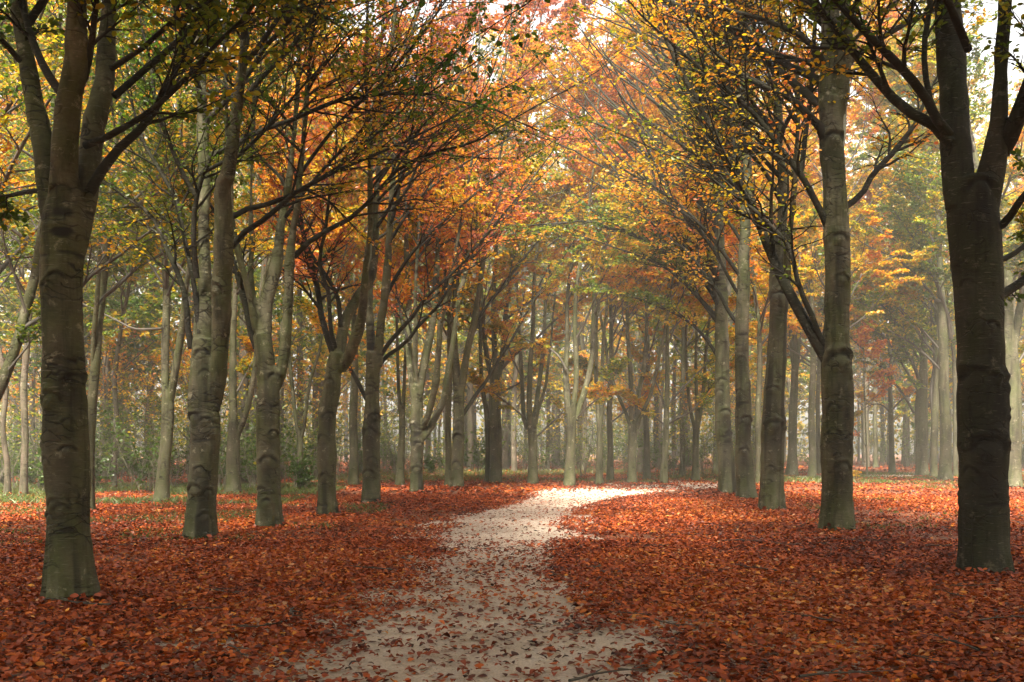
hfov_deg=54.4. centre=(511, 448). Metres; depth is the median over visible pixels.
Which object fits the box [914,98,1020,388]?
woodland tree
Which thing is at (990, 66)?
woodland tree
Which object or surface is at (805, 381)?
woodland tree
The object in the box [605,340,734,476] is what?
shrub
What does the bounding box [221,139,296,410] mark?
woodland tree
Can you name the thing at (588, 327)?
woodland tree
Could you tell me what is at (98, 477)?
shrub
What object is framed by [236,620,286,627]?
fallen twig
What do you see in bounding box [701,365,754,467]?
shrub
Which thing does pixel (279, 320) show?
woodland tree
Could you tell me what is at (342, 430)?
shrub
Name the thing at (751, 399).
shrub
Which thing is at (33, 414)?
shrub
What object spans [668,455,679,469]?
shrub
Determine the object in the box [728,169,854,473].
beech tree
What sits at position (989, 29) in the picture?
sky
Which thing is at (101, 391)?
shrub
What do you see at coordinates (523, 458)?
shrub
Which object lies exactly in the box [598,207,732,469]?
woodland tree
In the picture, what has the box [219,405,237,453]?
shrub
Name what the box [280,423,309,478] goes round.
shrub
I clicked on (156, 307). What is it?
woodland tree
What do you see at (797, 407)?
woodland tree
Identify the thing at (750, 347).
woodland tree
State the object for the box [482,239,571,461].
woodland tree
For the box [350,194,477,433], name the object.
woodland tree
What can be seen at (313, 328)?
woodland tree
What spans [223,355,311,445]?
shrub
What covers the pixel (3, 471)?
shrub
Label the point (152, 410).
shrub
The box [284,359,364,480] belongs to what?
shrub
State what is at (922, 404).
beech tree
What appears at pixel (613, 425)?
shrub
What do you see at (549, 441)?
shrub
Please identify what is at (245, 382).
woodland tree
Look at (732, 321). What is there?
woodland tree
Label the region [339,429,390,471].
shrub
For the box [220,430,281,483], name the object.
shrub
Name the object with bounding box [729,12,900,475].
beech tree
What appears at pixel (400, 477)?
beech tree
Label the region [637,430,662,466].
shrub
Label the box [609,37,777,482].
beech tree
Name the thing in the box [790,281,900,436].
woodland tree
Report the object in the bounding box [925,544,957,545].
fallen twig
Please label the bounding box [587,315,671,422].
woodland tree
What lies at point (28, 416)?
shrub
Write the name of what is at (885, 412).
woodland tree
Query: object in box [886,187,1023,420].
woodland tree
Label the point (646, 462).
beech tree
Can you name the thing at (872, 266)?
beech tree
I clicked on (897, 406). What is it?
woodland tree
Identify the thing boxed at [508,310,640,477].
shrub
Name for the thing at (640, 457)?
woodland tree
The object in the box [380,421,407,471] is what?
shrub
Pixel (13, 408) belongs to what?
shrub
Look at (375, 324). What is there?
woodland tree
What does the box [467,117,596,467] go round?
woodland tree
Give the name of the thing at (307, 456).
shrub
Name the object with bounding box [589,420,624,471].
shrub
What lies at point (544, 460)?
shrub
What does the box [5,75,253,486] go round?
woodland tree
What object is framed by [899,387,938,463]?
shrub
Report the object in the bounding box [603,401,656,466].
shrub
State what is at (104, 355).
woodland tree
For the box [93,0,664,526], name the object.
beech tree
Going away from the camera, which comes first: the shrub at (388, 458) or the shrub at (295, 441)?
the shrub at (295, 441)
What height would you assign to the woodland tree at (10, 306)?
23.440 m
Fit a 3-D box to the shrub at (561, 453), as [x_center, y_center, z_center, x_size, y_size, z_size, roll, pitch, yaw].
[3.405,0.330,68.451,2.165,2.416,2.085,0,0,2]
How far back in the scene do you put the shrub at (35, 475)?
35.97 m
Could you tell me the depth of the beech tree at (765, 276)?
40.00 m
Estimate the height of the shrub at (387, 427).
9.122 m
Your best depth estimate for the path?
8.20 m
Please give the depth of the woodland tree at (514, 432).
60.84 m
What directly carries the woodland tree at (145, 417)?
on the ground at (103, 650)
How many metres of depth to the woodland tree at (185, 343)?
57.78 m
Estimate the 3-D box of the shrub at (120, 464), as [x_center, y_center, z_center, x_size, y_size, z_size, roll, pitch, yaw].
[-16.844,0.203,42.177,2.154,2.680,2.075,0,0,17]
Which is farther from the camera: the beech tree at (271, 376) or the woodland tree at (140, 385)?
the woodland tree at (140, 385)
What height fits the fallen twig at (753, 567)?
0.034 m
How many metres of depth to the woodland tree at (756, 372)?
88.79 m
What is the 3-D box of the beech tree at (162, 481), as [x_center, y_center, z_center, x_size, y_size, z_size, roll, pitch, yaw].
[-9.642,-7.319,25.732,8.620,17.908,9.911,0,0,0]
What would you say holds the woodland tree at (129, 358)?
on the ground at (103, 650)
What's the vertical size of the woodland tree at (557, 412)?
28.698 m
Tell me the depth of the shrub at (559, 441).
76.64 m
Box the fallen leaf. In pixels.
[575,654,581,661]
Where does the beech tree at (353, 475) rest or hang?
on the ground at (103, 650)
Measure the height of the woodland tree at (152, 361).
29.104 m
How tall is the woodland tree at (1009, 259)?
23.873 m
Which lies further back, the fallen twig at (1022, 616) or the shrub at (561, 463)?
the shrub at (561, 463)
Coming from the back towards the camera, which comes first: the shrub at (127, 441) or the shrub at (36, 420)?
the shrub at (36, 420)
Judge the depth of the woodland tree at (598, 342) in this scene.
78.89 m
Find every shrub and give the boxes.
[0,310,132,458]
[0,325,40,449]
[0,346,32,439]
[0,349,20,449]
[0,351,40,480]
[0,405,41,488]
[0,432,37,481]
[0,459,15,483]
[1,372,39,457]
[6,385,39,444]
[9,373,100,442]
[10,372,101,487]
[10,452,39,484]
[29,372,40,450]
[31,462,43,486]
[35,448,44,490]
[86,320,187,486]
[95,402,152,483]
[95,404,113,466]
[95,404,129,480]
[95,423,113,468]
[95,458,122,490]
[96,328,160,480]
[97,424,129,482]
[99,335,186,477]
[102,414,174,492]
[108,345,188,486]
[111,445,134,473]
[121,350,219,478]
[122,384,159,472]
[123,457,139,474]
[125,464,151,479]
[126,365,187,459]
[130,290,300,485]
[131,454,156,476]
[144,382,186,472]
[146,408,225,478]
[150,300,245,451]
[154,440,189,484]
[173,433,186,475]
[176,350,256,481]
[181,426,248,488]
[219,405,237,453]
[220,297,315,454]
[220,307,324,479]
[220,418,302,487]
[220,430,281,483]
[221,430,252,482]
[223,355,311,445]
[223,415,288,485]
[228,386,319,486]
[237,323,315,454]
[279,424,317,486]
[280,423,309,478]
[280,438,308,480]
[281,411,343,475]
[284,347,323,475]
[284,356,349,478]
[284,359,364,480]
[284,414,311,472]
[288,452,317,488]
[295,357,364,472]
[303,389,361,472]
[336,422,348,472]
[337,375,364,469]
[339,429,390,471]
[348,349,444,473]
[357,396,409,468]
[359,308,442,475]
[360,424,393,468]
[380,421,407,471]
[383,449,407,470]
[391,440,410,468]
[423,451,444,473]
[424,414,466,476]
[464,425,506,476]
[464,432,483,466]
[464,452,480,466]
[465,432,484,468]
[486,351,562,474]
[506,429,537,468]
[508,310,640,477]
[508,442,521,467]
[517,384,565,469]
[517,402,593,466]
[517,427,544,457]
[520,437,544,462]
[525,445,557,471]
[550,437,576,465]
[551,455,565,468]
[558,387,595,475]
[561,420,604,471]
[575,443,595,466]
[587,383,631,467]
[587,411,624,456]
[587,428,627,471]
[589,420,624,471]
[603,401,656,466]
[603,418,642,472]
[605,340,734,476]
[613,382,676,449]
[620,405,669,462]
[637,426,673,472]
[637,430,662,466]
[649,400,700,457]
[655,392,735,469]
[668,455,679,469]
[669,380,716,476]
[670,414,714,473]
[692,333,790,471]
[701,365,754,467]
[731,427,752,469]
[732,356,765,463]
[797,430,820,464]
[853,378,901,466]
[853,385,872,464]
[869,423,900,465]
[870,434,886,462]
[894,417,929,466]
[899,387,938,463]
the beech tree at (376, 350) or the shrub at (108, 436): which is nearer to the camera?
the beech tree at (376, 350)
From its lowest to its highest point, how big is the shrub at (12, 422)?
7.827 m
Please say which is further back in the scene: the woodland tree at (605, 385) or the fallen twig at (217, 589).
the woodland tree at (605, 385)
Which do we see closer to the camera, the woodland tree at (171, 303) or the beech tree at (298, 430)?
the beech tree at (298, 430)
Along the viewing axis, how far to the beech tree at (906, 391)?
57.03 m
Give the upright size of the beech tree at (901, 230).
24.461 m
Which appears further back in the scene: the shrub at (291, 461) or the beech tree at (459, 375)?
the shrub at (291, 461)
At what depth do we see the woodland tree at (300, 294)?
50.52 m
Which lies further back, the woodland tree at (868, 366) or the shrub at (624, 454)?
the woodland tree at (868, 366)
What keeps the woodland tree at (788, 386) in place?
on the ground at (103, 650)
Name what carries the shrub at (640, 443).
on the ground at (103, 650)
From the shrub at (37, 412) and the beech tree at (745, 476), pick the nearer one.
the beech tree at (745, 476)
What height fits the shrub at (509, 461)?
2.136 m
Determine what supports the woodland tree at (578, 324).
on the ground at (103, 650)
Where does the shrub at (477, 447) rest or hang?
on the ground at (103, 650)
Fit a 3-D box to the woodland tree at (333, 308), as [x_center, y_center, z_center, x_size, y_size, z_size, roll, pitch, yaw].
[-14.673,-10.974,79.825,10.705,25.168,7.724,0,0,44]
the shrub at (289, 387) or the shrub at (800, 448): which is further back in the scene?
the shrub at (800, 448)
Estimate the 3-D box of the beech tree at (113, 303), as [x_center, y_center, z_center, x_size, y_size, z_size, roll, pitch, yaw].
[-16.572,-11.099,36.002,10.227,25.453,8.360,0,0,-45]
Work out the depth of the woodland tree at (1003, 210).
77.69 m
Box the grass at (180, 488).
[0,468,1023,545]
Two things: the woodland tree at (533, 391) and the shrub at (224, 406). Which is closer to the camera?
the shrub at (224, 406)
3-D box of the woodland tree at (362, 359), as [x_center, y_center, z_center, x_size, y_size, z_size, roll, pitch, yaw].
[-10.385,-10.275,48.564,10.392,23.755,8.945,0,0,-29]
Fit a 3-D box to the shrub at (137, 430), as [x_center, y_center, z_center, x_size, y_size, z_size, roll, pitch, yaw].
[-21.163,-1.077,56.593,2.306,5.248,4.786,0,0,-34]
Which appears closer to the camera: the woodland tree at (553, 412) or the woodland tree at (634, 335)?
the woodland tree at (634, 335)
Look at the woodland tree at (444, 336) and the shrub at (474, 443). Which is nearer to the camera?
the woodland tree at (444, 336)
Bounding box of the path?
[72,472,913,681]
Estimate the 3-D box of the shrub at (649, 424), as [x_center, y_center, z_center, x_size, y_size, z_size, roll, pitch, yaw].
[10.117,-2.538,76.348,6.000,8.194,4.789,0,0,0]
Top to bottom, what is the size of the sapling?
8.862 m
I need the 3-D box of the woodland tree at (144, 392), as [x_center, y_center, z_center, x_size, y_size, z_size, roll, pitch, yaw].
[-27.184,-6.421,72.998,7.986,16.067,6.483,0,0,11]
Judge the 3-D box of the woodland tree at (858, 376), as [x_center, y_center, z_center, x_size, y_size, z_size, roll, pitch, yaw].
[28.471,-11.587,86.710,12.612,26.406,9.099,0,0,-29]
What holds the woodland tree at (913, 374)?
on the ground at (103, 650)
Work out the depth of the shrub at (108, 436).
45.01 m
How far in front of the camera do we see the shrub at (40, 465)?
33.33 m
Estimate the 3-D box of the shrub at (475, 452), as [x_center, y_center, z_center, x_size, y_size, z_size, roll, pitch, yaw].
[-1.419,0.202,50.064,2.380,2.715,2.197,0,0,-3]
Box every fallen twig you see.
[42,596,110,604]
[171,606,215,610]
[199,588,243,593]
[228,644,247,656]
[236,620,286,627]
[288,606,303,618]
[349,565,392,569]
[568,664,651,681]
[611,611,648,614]
[654,618,692,626]
[721,539,762,540]
[729,564,776,570]
[781,611,832,620]
[798,665,889,677]
[906,653,948,664]
[920,631,978,650]
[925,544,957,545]
[932,588,965,596]
[936,581,998,585]
[978,614,1023,620]
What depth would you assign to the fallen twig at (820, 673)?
6.37 m
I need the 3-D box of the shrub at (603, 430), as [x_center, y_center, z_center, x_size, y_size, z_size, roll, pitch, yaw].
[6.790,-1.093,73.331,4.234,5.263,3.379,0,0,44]
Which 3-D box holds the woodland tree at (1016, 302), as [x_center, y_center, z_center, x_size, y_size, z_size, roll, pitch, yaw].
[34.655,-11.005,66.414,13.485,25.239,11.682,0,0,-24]
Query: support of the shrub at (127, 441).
on the ground at (103, 650)
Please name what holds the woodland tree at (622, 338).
on the ground at (103, 650)
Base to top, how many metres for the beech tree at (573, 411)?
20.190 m
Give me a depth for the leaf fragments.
12.73 m
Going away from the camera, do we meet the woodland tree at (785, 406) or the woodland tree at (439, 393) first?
the woodland tree at (439, 393)
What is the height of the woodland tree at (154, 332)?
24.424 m
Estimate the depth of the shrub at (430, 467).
56.23 m
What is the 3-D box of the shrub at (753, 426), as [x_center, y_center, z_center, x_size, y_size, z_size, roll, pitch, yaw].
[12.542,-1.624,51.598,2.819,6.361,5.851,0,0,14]
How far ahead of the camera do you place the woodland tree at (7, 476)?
30.86 m
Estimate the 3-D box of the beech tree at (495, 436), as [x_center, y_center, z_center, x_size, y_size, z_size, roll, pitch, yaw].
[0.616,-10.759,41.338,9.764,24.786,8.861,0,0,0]
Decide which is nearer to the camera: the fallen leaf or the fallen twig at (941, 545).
the fallen leaf
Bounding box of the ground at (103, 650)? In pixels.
[0,455,1023,681]
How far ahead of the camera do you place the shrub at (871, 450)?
79.81 m
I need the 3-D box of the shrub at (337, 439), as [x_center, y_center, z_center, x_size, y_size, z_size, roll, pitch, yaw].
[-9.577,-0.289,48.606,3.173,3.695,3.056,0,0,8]
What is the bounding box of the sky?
[0,0,1023,454]
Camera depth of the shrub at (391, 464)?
61.27 m
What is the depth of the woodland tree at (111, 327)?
51.16 m
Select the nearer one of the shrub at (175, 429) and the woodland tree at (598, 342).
the shrub at (175, 429)
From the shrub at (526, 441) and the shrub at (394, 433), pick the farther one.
the shrub at (526, 441)
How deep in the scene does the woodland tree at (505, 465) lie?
66.22 m
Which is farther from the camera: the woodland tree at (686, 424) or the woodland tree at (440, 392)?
the woodland tree at (440, 392)
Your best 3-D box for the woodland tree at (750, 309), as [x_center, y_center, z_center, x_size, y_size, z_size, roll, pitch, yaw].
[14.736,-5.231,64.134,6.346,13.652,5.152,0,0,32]
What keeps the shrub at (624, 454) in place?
on the ground at (103, 650)
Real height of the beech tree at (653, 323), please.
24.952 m
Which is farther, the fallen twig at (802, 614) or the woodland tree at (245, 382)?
the woodland tree at (245, 382)
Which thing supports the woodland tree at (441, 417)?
on the ground at (103, 650)
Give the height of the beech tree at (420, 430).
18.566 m
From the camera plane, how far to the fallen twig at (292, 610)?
8.69 m
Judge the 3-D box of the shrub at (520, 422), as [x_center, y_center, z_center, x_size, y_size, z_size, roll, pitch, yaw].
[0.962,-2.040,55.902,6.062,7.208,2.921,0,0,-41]
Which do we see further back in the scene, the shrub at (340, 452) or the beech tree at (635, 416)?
the shrub at (340, 452)
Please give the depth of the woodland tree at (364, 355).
86.79 m
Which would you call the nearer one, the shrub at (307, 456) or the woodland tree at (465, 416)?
the shrub at (307, 456)
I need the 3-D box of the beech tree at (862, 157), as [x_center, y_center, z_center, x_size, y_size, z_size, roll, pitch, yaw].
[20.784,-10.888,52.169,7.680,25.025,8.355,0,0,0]
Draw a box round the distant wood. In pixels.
[0,71,1023,462]
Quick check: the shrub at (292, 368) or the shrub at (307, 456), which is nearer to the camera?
the shrub at (307, 456)
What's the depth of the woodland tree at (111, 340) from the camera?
41.61 m
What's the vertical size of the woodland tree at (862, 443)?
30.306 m
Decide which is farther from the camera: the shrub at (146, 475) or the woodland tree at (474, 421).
the woodland tree at (474, 421)
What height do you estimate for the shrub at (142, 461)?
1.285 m
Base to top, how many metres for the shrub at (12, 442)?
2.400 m
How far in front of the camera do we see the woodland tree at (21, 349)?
53.95 m
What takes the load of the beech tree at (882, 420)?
on the ground at (103, 650)
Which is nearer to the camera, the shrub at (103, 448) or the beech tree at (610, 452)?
the shrub at (103, 448)
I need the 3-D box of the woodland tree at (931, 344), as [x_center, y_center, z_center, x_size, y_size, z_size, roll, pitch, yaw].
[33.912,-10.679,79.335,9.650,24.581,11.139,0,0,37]
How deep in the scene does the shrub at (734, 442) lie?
52.51 m
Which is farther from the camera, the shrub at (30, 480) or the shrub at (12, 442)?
the shrub at (12, 442)
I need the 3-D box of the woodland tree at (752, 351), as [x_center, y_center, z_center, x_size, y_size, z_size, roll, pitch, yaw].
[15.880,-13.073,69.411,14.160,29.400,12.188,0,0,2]
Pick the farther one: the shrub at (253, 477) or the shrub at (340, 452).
the shrub at (340, 452)
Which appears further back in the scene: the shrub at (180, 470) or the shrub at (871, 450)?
the shrub at (871, 450)
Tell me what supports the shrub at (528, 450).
on the ground at (103, 650)
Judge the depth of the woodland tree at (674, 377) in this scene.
71.11 m
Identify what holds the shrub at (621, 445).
on the ground at (103, 650)
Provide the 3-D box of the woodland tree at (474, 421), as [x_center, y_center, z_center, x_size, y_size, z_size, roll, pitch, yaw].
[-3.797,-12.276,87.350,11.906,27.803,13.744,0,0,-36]
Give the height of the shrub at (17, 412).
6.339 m
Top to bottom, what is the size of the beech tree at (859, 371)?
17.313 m
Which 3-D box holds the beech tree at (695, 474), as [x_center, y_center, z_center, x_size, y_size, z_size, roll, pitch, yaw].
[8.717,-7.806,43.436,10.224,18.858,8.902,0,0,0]
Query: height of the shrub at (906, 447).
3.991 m
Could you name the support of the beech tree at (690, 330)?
on the ground at (103, 650)
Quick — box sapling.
[852,310,897,477]
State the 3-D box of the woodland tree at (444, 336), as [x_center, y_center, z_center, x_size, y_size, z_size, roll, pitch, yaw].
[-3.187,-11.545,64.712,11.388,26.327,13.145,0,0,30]
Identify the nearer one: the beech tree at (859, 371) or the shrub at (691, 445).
the shrub at (691, 445)
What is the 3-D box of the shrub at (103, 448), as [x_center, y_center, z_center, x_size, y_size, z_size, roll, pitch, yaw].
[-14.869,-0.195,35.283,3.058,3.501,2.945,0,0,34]
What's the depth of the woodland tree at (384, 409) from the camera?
81.97 m
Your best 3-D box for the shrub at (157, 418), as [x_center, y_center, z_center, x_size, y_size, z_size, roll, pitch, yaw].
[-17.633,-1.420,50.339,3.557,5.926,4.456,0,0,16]
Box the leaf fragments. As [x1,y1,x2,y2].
[196,497,946,681]
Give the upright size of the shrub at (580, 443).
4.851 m
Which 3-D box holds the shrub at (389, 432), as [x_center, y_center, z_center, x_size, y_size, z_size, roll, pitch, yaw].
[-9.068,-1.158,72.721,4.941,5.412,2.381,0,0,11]
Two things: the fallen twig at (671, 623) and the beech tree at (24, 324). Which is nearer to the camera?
the fallen twig at (671, 623)
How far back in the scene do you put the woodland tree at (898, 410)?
70.49 m
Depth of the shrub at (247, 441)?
35.09 m
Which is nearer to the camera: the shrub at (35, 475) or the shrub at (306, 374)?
the shrub at (35, 475)
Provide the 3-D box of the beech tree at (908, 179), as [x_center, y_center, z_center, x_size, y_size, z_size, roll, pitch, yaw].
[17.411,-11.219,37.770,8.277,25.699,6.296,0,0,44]
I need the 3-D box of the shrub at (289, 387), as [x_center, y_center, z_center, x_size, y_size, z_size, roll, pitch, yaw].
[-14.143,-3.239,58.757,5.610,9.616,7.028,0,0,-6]
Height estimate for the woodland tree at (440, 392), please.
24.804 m
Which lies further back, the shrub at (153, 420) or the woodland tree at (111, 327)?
the woodland tree at (111, 327)
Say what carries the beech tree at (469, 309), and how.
on the ground at (103, 650)
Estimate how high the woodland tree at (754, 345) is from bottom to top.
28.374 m
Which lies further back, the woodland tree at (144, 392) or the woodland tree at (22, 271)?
the woodland tree at (144, 392)
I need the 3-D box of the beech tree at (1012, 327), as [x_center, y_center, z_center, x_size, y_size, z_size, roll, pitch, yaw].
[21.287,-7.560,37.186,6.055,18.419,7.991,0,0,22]
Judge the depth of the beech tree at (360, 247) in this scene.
37.51 m
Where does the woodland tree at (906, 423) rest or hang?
on the ground at (103, 650)
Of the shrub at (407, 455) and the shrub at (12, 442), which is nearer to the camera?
the shrub at (12, 442)
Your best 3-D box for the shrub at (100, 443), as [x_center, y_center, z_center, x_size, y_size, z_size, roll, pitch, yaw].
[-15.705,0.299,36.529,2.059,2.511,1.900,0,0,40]
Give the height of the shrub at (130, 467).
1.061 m
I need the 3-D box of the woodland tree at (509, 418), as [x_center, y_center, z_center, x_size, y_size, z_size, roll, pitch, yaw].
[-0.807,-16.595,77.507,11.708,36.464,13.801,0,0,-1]
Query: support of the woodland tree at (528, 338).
on the ground at (103, 650)
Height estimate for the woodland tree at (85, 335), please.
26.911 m
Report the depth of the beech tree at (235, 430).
31.88 m
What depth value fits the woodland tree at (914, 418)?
93.70 m
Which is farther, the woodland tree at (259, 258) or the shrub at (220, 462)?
the woodland tree at (259, 258)
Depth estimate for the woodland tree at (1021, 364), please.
63.88 m
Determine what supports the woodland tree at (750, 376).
on the ground at (103, 650)
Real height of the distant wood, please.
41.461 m
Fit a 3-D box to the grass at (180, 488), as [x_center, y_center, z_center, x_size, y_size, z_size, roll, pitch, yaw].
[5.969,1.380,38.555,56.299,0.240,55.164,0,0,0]
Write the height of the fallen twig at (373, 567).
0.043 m
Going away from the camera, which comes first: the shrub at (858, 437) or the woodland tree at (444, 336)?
the woodland tree at (444, 336)
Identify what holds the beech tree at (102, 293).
on the ground at (103, 650)
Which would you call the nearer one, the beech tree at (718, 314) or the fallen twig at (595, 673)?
the fallen twig at (595, 673)
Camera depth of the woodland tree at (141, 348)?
57.45 m
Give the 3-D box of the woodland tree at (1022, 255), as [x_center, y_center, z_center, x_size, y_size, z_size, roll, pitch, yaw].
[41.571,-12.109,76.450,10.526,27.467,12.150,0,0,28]
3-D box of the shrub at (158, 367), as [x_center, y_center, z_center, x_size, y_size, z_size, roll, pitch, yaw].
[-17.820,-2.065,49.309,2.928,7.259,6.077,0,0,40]
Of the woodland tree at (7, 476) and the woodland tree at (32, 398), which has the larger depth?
the woodland tree at (32, 398)
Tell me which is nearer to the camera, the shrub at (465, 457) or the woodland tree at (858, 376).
the shrub at (465, 457)
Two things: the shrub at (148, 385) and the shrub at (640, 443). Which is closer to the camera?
the shrub at (148, 385)
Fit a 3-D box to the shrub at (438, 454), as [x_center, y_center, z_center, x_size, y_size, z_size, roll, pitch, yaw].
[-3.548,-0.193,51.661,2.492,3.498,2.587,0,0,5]
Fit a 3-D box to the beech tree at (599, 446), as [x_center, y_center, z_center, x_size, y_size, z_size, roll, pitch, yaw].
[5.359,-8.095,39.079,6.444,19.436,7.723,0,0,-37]
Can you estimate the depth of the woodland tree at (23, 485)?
30.28 m
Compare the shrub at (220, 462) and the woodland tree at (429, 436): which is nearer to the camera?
the shrub at (220, 462)
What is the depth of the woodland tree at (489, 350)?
73.65 m
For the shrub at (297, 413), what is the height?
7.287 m
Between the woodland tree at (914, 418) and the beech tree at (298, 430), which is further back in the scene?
the woodland tree at (914, 418)
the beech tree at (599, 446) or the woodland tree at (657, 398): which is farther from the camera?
the woodland tree at (657, 398)
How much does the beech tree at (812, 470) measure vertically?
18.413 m
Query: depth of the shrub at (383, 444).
66.28 m
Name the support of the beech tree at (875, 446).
on the ground at (103, 650)
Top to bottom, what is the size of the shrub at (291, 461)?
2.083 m
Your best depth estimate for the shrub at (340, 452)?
54.70 m
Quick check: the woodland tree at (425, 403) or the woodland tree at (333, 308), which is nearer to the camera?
the woodland tree at (425, 403)
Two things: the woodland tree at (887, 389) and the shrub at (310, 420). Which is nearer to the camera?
the shrub at (310, 420)
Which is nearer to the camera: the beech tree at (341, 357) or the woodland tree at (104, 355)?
the beech tree at (341, 357)
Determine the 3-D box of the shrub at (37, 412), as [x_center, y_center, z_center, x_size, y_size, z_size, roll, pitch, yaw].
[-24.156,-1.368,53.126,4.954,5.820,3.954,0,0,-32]
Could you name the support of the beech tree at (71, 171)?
on the ground at (103, 650)
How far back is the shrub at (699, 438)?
61.04 m
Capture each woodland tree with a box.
[0,0,149,371]
[0,0,152,493]
[0,2,190,426]
[0,4,186,462]
[0,4,195,494]
[0,10,260,478]
[0,13,107,427]
[0,15,116,468]
[0,15,138,453]
[0,54,162,378]
[1,95,186,466]
[2,132,184,454]
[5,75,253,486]
[7,260,186,460]
[21,172,160,418]
[38,88,195,472]
[85,50,239,422]
[85,258,180,426]
[86,26,237,456]
[86,217,186,455]
[99,268,182,445]
[112,92,273,422]
[115,0,361,481]
[117,52,294,473]
[132,209,246,475]
[138,8,405,481]
[181,19,342,415]
[183,8,375,478]
[184,77,404,461]
[190,23,429,424]
[213,12,418,474]
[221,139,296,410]
[233,44,417,406]
[257,117,380,401]
[284,200,366,433]
[296,214,413,406]
[306,135,460,422]
[309,199,424,451]
[339,235,424,464]
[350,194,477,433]
[367,195,486,468]
[379,68,543,469]
[384,43,551,465]
[392,270,512,453]
[395,305,452,465]
[396,10,572,470]
[401,253,562,448]
[412,64,600,469]
[418,27,587,471]
[422,247,485,415]
[431,162,562,420]
[441,1,568,467]
[465,54,666,468]
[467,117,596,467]
[473,203,553,415]
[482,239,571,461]
[500,123,631,469]
[503,132,627,465]
[516,175,608,463]
[528,24,700,459]
[549,93,689,411]
[550,29,756,472]
[571,256,625,436]
[584,78,701,465]
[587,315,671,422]
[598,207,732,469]
[605,263,764,465]
[615,325,678,429]
[625,147,765,467]
[669,101,808,402]
[669,346,703,449]
[679,97,809,404]
[690,266,762,438]
[691,138,816,455]
[693,312,756,431]
[698,154,769,416]
[701,204,820,402]
[704,228,765,426]
[709,172,773,448]
[730,273,858,431]
[731,202,809,462]
[750,101,950,467]
[762,191,895,422]
[786,340,820,434]
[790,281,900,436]
[797,233,898,416]
[816,124,904,463]
[847,120,952,466]
[852,160,929,464]
[854,348,898,439]
[877,322,930,421]
[881,243,956,428]
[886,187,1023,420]
[886,205,954,423]
[889,257,939,463]
[893,246,956,428]
[911,130,1022,417]
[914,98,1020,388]
[948,59,1023,406]
[949,94,1023,395]
[949,106,1023,388]
[1000,178,1023,398]
[1003,87,1023,353]
[1003,158,1023,387]
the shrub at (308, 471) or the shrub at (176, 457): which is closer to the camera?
the shrub at (308, 471)
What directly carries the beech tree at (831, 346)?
on the ground at (103, 650)
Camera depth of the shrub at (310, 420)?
44.89 m
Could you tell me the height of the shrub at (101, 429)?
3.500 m
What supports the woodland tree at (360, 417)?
on the ground at (103, 650)
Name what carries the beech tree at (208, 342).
on the ground at (103, 650)
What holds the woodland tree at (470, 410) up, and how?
on the ground at (103, 650)
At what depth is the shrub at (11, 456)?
35.13 m
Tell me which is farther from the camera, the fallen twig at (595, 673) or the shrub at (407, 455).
the shrub at (407, 455)
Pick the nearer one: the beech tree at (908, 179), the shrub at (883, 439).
the beech tree at (908, 179)
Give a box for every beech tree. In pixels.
[0,0,276,400]
[0,0,292,509]
[0,0,304,600]
[0,0,312,501]
[0,0,630,538]
[0,2,156,328]
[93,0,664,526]
[134,0,378,493]
[234,0,573,515]
[238,1,445,488]
[262,14,453,484]
[278,0,617,502]
[319,30,462,485]
[324,0,596,493]
[342,11,536,486]
[356,71,535,481]
[357,0,1023,572]
[400,0,642,488]
[429,0,614,482]
[436,0,812,492]
[457,0,657,483]
[482,0,713,485]
[516,0,804,497]
[536,0,997,532]
[543,1,725,484]
[547,40,684,481]
[559,0,997,511]
[569,0,765,484]
[576,17,730,479]
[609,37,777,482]
[613,62,814,480]
[618,0,713,475]
[641,133,738,472]
[671,51,824,483]
[697,108,859,477]
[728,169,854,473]
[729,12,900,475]
[759,0,942,328]
[800,0,983,480]
[800,152,916,467]
[805,186,951,472]
[815,18,954,475]
[848,2,985,476]
[849,15,1007,476]
[852,304,932,464]
[854,243,902,461]
[880,0,1023,279]
[1000,63,1023,488]
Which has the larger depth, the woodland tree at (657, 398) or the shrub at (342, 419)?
the woodland tree at (657, 398)
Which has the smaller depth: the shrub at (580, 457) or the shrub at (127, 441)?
the shrub at (127, 441)
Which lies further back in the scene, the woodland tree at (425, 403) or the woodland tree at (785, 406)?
the woodland tree at (785, 406)
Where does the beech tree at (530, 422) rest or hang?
on the ground at (103, 650)
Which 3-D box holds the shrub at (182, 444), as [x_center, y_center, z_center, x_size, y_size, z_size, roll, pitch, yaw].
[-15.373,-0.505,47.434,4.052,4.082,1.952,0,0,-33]
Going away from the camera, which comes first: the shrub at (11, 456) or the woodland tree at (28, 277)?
the shrub at (11, 456)
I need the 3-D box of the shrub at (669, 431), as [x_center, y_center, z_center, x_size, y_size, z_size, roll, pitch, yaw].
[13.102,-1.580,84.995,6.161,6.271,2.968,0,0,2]

